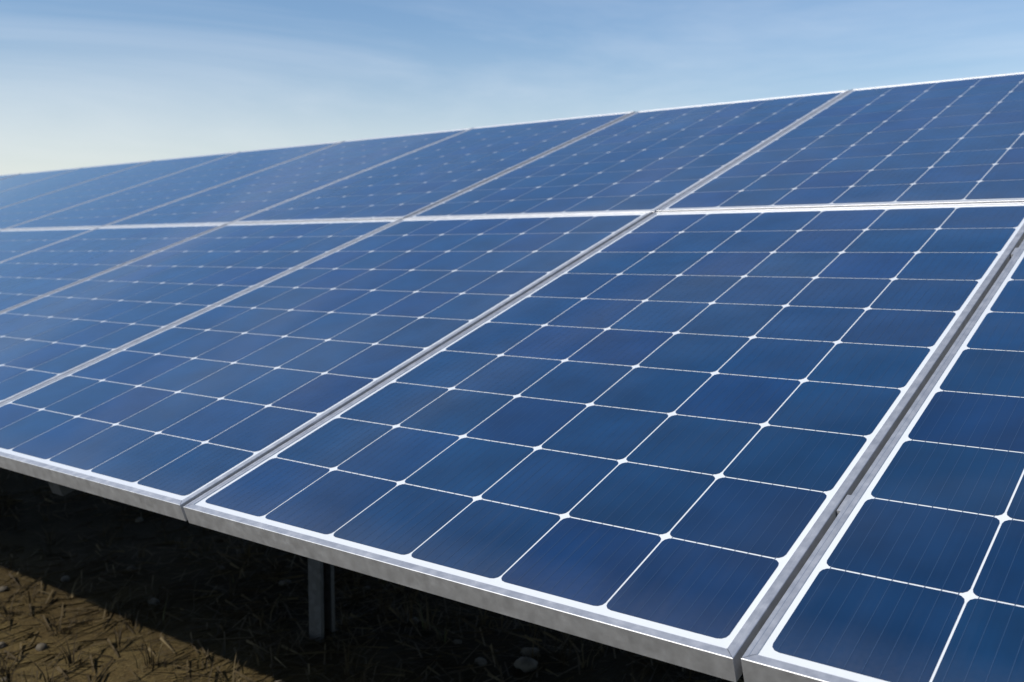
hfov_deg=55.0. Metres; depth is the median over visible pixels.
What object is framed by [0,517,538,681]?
pebbles
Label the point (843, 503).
module clamps
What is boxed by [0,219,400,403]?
solar panel
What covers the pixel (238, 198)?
solar panel
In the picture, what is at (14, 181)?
solar panel
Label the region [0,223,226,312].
solar panel
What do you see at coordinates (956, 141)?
solar panel
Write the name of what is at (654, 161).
solar panel
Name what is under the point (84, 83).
sky
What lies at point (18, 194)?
solar panel
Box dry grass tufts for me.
[0,468,743,681]
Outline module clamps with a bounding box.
[316,248,1017,515]
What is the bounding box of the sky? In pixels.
[0,0,1023,174]
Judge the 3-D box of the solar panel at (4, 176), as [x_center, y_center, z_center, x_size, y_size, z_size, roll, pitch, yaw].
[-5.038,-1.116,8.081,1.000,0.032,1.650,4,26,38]
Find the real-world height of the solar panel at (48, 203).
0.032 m
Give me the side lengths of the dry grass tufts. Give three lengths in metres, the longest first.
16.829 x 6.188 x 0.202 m
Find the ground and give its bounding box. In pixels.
[0,467,743,681]
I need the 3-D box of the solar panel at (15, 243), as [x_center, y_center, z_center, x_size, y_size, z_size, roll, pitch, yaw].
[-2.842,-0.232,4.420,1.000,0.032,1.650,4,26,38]
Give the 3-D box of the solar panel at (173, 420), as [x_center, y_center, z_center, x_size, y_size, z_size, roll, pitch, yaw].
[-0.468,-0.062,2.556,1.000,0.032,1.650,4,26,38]
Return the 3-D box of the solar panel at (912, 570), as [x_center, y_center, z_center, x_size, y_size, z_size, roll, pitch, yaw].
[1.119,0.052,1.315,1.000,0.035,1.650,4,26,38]
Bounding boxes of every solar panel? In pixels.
[0,152,236,229]
[0,160,152,207]
[0,167,81,191]
[0,173,20,179]
[0,212,652,520]
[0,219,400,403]
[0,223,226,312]
[0,227,97,261]
[3,141,342,229]
[102,128,470,226]
[183,202,1023,681]
[230,111,634,223]
[405,90,849,218]
[657,72,1023,211]
[741,240,1023,681]
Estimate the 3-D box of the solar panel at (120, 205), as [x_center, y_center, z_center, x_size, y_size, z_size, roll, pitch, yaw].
[-1.874,-0.884,5.598,1.000,0.032,1.650,4,26,38]

